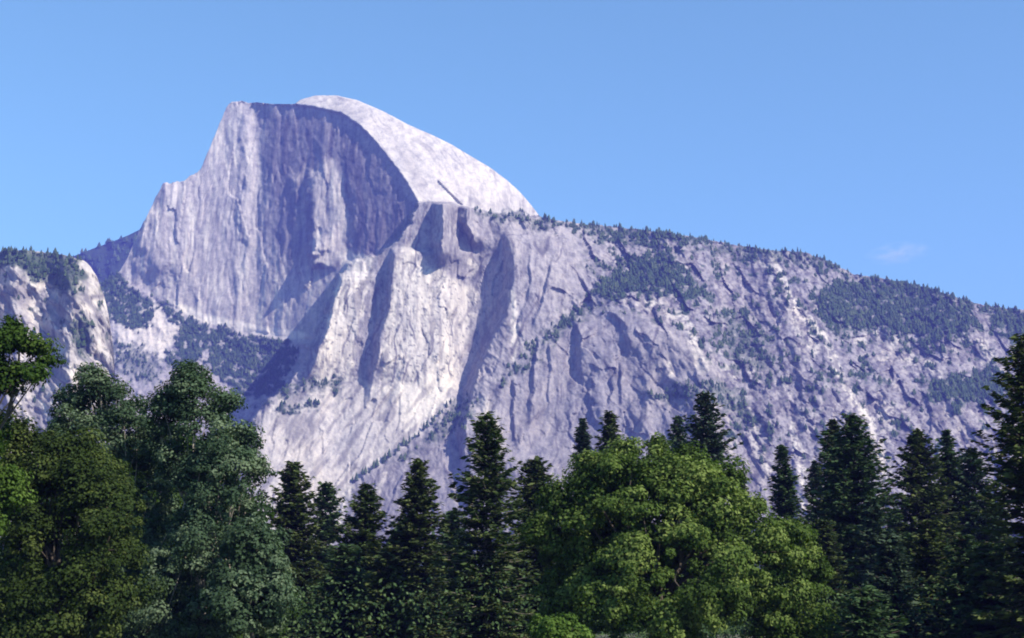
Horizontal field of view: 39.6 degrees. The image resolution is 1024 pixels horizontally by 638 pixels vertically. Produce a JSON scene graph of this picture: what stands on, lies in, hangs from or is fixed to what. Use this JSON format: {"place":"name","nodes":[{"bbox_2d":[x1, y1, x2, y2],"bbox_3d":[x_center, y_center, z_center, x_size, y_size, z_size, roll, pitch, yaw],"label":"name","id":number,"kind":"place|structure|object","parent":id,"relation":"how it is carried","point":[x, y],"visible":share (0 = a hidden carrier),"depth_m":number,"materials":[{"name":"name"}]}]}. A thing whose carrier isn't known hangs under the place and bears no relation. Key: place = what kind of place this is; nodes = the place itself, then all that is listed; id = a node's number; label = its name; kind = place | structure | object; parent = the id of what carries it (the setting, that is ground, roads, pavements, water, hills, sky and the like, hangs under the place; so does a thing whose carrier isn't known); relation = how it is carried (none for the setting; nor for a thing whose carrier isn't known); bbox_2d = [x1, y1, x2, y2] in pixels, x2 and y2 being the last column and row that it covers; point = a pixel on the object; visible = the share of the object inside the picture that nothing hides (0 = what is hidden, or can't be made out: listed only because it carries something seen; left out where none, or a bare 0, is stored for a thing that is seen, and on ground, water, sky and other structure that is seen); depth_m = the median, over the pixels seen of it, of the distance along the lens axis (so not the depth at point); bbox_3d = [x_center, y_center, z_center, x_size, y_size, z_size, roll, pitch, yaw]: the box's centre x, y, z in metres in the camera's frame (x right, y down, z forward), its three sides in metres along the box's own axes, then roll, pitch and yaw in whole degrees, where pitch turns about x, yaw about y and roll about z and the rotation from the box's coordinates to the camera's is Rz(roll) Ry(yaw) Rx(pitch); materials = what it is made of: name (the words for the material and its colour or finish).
{"place":"outdoors","nodes":[
{"label":"outdoors","id":0,"kind":"place"},
{"bbox_2d":[0,249,116,548],"bbox_3d":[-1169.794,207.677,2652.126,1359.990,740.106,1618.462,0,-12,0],"label":"cliff","id":1,"kind":"structure","parent":0,"point":[56,306],"depth_m":2409.82,"materials":[{"name":"stone"}]},
{"bbox_2d":[0,246,115,422],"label":"cliff woods","id":2,"kind":"object","parent":1,"relation":"on","point":[37,275],"visible":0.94,"depth_m":2474.79,"materials":[{"name":"green plant"}]},
{"bbox_2d":[72,230,138,282],"bbox_3d":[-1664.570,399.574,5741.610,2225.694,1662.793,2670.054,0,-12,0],"label":"hill","id":3,"kind":"structure","parent":0,"point":[103,251],"depth_m":5703.53,"materials":[{"name":"grey stone"}]},
{"bbox_2d":[61,233,136,276],"bbox_3d":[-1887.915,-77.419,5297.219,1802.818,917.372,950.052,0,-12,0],"label":"hill woods","id":4,"kind":"object","parent":3,"relation":"on","point":[88,257],"visible":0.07,"depth_m":5723.56,"materials":[{"name":"green plant"}]},
{"bbox_2d":[0,0,1023,309],"label":"sky","id":5,"kind":"structure","parent":0,"point":[882,138],"materials":[{"name":"blue"}]},
{"bbox_2d":[310,634,764,637],"bbox_3d":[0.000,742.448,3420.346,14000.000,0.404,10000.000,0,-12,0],"label":"ground","id":6,"kind":"structure","parent":0,"point":[736,635],"depth_m":261.42,"materials":[{"name":"green plant"}]},
{"bbox_2d":[0,464,40,538],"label":"sapling","id":7,"kind":"object","parent":6,"relation":"on","point":[12,495],"visible":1,"depth_m":81.43,"materials":[{"name":"green plant"}]},
{"bbox_2d":[0,313,68,465],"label":"oak tree","id":8,"kind":"object","parent":6,"relation":"on","point":[14,336],"visible":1,"depth_m":78.84,"materials":[{"name":"green plant"}]},
{"bbox_2d":[0,404,167,637],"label":"broadleaf tree","id":9,"kind":"object","parent":6,"relation":"on","point":[66,578],"visible":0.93,"depth_m":84.92,"materials":[{"name":"green plant"}]},
{"bbox_2d":[44,361,193,637],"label":"broadleaf tree","id":10,"kind":"object","parent":6,"relation":"on","point":[124,415],"visible":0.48,"depth_m":111.81,"materials":[{"name":"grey plant"}]},
{"bbox_2d":[0,422,307,637],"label":"broadleaf tree","id":11,"kind":"object","parent":6,"relation":"on","point":[190,442],"visible":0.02,"depth_m":125.06,"materials":[{"name":"green plant"}]},
{"bbox_2d":[117,358,301,637],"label":"broadleaf tree","id":12,"kind":"object","parent":6,"relation":"on","point":[198,472],"visible":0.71,"depth_m":103.54,"materials":[{"name":"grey plant"}]},
{"bbox_2d":[196,511,302,637],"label":"broadleaf tree","id":13,"kind":"object","parent":6,"relation":"on","point":[249,578],"visible":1,"depth_m":96.07,"materials":[{"name":"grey plant"}]},
{"bbox_2d":[262,572,304,637],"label":"conifer","id":14,"kind":"object","parent":6,"relation":"on","point":[288,634],"visible":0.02,"depth_m":146.17,"materials":[{"name":"green plant"}]},
{"bbox_2d":[264,460,336,637],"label":"conifer","id":15,"kind":"object","parent":6,"relation":"on","point":[294,513],"visible":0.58,"depth_m":162.64,"materials":[{"name":"green plant"}]},
{"bbox_2d":[302,481,352,636],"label":"conifer","id":16,"kind":"object","parent":6,"relation":"on","point":[325,495],"visible":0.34,"depth_m":187.91,"materials":[{"name":"green plant"}]},
{"bbox_2d":[300,543,369,637],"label":"conifer","id":17,"kind":"object","parent":6,"relation":"on","point":[340,566],"visible":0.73,"depth_m":136.63,"materials":[{"name":"green plant"}]},
{"bbox_2d":[318,482,406,637],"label":"conifer","id":18,"kind":"object","parent":6,"relation":"on","point":[364,524],"visible":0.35,"depth_m":148.13,"materials":[{"name":"green plant"}]},
{"bbox_2d":[2,527,751,633],"bbox_3d":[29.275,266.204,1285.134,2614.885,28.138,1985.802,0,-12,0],"label":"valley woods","id":19,"kind":"object","parent":6,"relation":"on","point":[433,533],"depth_m":346.54,"materials":[{"name":"green plant"}]},
{"bbox_2d":[346,551,420,637],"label":"conifer","id":20,"kind":"object","parent":6,"relation":"on","point":[383,569],"visible":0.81,"depth_m":131.84,"materials":[{"name":"green plant"}]},
{"bbox_2d":[391,521,423,635],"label":"conifer","id":21,"kind":"object","parent":6,"relation":"on","point":[399,544],"visible":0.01,"depth_m":197.16,"materials":[{"name":"green plant"}]},
{"bbox_2d":[369,458,458,637],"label":"conifer","id":22,"kind":"object","parent":6,"relation":"on","point":[415,549],"visible":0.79,"depth_m":147.53,"materials":[{"name":"green plant"}]},
{"bbox_2d":[422,510,476,637],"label":"conifer","id":23,"kind":"object","parent":6,"relation":"on","point":[454,526],"visible":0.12,"depth_m":186.72,"materials":[{"name":"green plant"}]},
{"bbox_2d":[425,411,542,637],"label":"pine tree","id":24,"kind":"object","parent":6,"relation":"on","point":[489,449],"visible":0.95,"depth_m":127.67,"materials":[{"name":"green plant"}]},
{"bbox_2d":[1,555,1019,637],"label":"undergrowth","id":25,"kind":"object","parent":6,"relation":"on","point":[729,630],"visible":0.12,"depth_m":122.94,"materials":[{"name":"green plant"}]},
{"bbox_2d":[482,455,568,637],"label":"conifer","id":26,"kind":"object","parent":6,"relation":"on","point":[533,480],"visible":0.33,"depth_m":147.68,"materials":[{"name":"green plant"}]},
{"bbox_2d":[527,612,595,637],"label":"shrub","id":27,"kind":"object","parent":6,"relation":"on","point":[552,626],"visible":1,"depth_m":71.69,"materials":[{"name":"green plant"}]},
{"bbox_2d":[567,418,592,628],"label":"conifer","id":28,"kind":"object","parent":6,"relation":"on","point":[582,436],"visible":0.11,"depth_m":200.58,"materials":[{"name":"green plant"}]},
{"bbox_2d":[573,410,643,634],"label":"conifer","id":29,"kind":"object","parent":6,"relation":"on","point":[610,429],"visible":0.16,"depth_m":185.59,"materials":[{"name":"green plant"}]},
{"bbox_2d":[515,431,841,637],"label":"oak tree","id":30,"kind":"object","parent":6,"relation":"on","point":[592,566],"visible":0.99,"depth_m":96.08,"materials":[{"name":"green plant"}]},
{"bbox_2d":[663,415,712,578],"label":"conifer","id":31,"kind":"object","parent":6,"relation":"on","point":[676,430],"visible":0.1,"depth_m":230.88,"materials":[{"name":"green plant"}]},
{"bbox_2d":[652,391,774,637],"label":"conifer","id":32,"kind":"object","parent":6,"relation":"on","point":[704,428],"visible":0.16,"depth_m":190.35,"materials":[{"name":"green plant"}]},
{"bbox_2d":[733,469,758,637],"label":"conifer","id":33,"kind":"object","parent":6,"relation":"on","point":[744,486],"visible":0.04,"depth_m":238.94,"materials":[{"name":"green plant"}]},
{"bbox_2d":[754,444,813,617],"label":"conifer","id":34,"kind":"object","parent":6,"relation":"on","point":[785,499],"visible":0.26,"depth_m":188.84,"materials":[{"name":"green plant"}]},
{"bbox_2d":[797,460,829,549],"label":"conifer","id":35,"kind":"object","parent":6,"relation":"on","point":[811,476],"visible":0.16,"depth_m":209.29,"materials":[{"name":"green plant"}]},
{"bbox_2d":[789,419,857,624],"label":"conifer","id":36,"kind":"object","parent":6,"relation":"on","point":[834,425],"visible":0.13,"depth_m":174.93,"materials":[{"name":"green plant"}]},
{"bbox_2d":[797,518,852,637],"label":"conifer","id":37,"kind":"object","parent":6,"relation":"on","point":[826,539],"visible":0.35,"depth_m":147.38,"materials":[{"name":"green plant"}]},
{"bbox_2d":[797,412,923,622],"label":"conifer","id":38,"kind":"object","parent":6,"relation":"on","point":[852,469],"visible":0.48,"depth_m":158.44,"materials":[{"name":"green plant"}]},
{"bbox_2d":[823,583,908,637],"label":"conifer","id":39,"kind":"object","parent":6,"relation":"on","point":[865,611],"visible":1,"depth_m":92.50,"materials":[{"name":"green plant"}]},
{"bbox_2d":[842,497,896,636],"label":"conifer","id":40,"kind":"object","parent":6,"relation":"on","point":[871,514],"visible":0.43,"depth_m":148.19,"materials":[{"name":"green plant"}]},
{"bbox_2d":[850,532,941,637],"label":"conifer","id":41,"kind":"object","parent":6,"relation":"on","point":[890,556],"visible":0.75,"depth_m":125.17,"materials":[{"name":"green plant"}]},
{"bbox_2d":[884,512,909,570],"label":"conifer","id":42,"kind":"object","parent":6,"relation":"on","point":[890,526],"visible":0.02,"depth_m":227.95,"materials":[{"name":"green plant"}]},
{"bbox_2d":[881,428,964,588],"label":"conifer","id":43,"kind":"object","parent":6,"relation":"on","point":[914,473],"visible":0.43,"depth_m":173.44,"materials":[{"name":"green plant"}]},
{"bbox_2d":[904,519,953,636],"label":"conifer","id":44,"kind":"object","parent":6,"relation":"on","point":[927,549],"visible":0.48,"depth_m":129.54,"materials":[{"name":"green plant"}]},
{"bbox_2d":[916,532,979,637],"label":"conifer","id":45,"kind":"object","parent":6,"relation":"on","point":[961,544],"visible":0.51,"depth_m":119.64,"materials":[{"name":"green plant"}]},
{"bbox_2d":[928,429,973,557],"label":"conifer","id":46,"kind":"object","parent":6,"relation":"on","point":[948,453],"visible":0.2,"depth_m":184.26,"materials":[{"name":"green plant"}]},
{"bbox_2d":[949,446,1020,606],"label":"conifer","id":47,"kind":"object","parent":6,"relation":"on","point":[972,476],"visible":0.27,"depth_m":178.42,"materials":[{"name":"green plant"}]},
{"bbox_2d":[948,333,1023,637],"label":"conifer","id":48,"kind":"object","parent":6,"relation":"on","point":[1006,497],"visible":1,"depth_m":104.55,"materials":[{"name":"green plant"}]},
{"bbox_2d":[950,540,1023,637],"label":"conifer","id":49,"kind":"object","parent":6,"relation":"on","point":[974,600],"visible":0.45,"depth_m":113.35,"materials":[{"name":"green plant"}]},
{"bbox_2d":[985,508,1023,598],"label":"conifer","id":50,"kind":"object","parent":6,"relation":"on","point":[1007,537],"depth_m":207.08,"materials":[{"name":"green plant"}]},
{"bbox_2d":[100,95,1023,568],"bbox_3d":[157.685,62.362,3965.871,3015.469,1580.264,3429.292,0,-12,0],"label":"mountain","id":51,"kind":"structure","parent":0,"point":[384,271],"depth_m":3203.28,"materials":[{"name":"stone"}]},
{"bbox_2d":[99,206,1023,470],"bbox_3d":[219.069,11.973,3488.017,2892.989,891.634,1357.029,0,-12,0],"label":"mountain woods","id":52,"kind":"object","parent":51,"relation":"on","point":[665,282],"visible":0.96,"depth_m":3320.94,"materials":[{"name":"green plant"}]}
]}

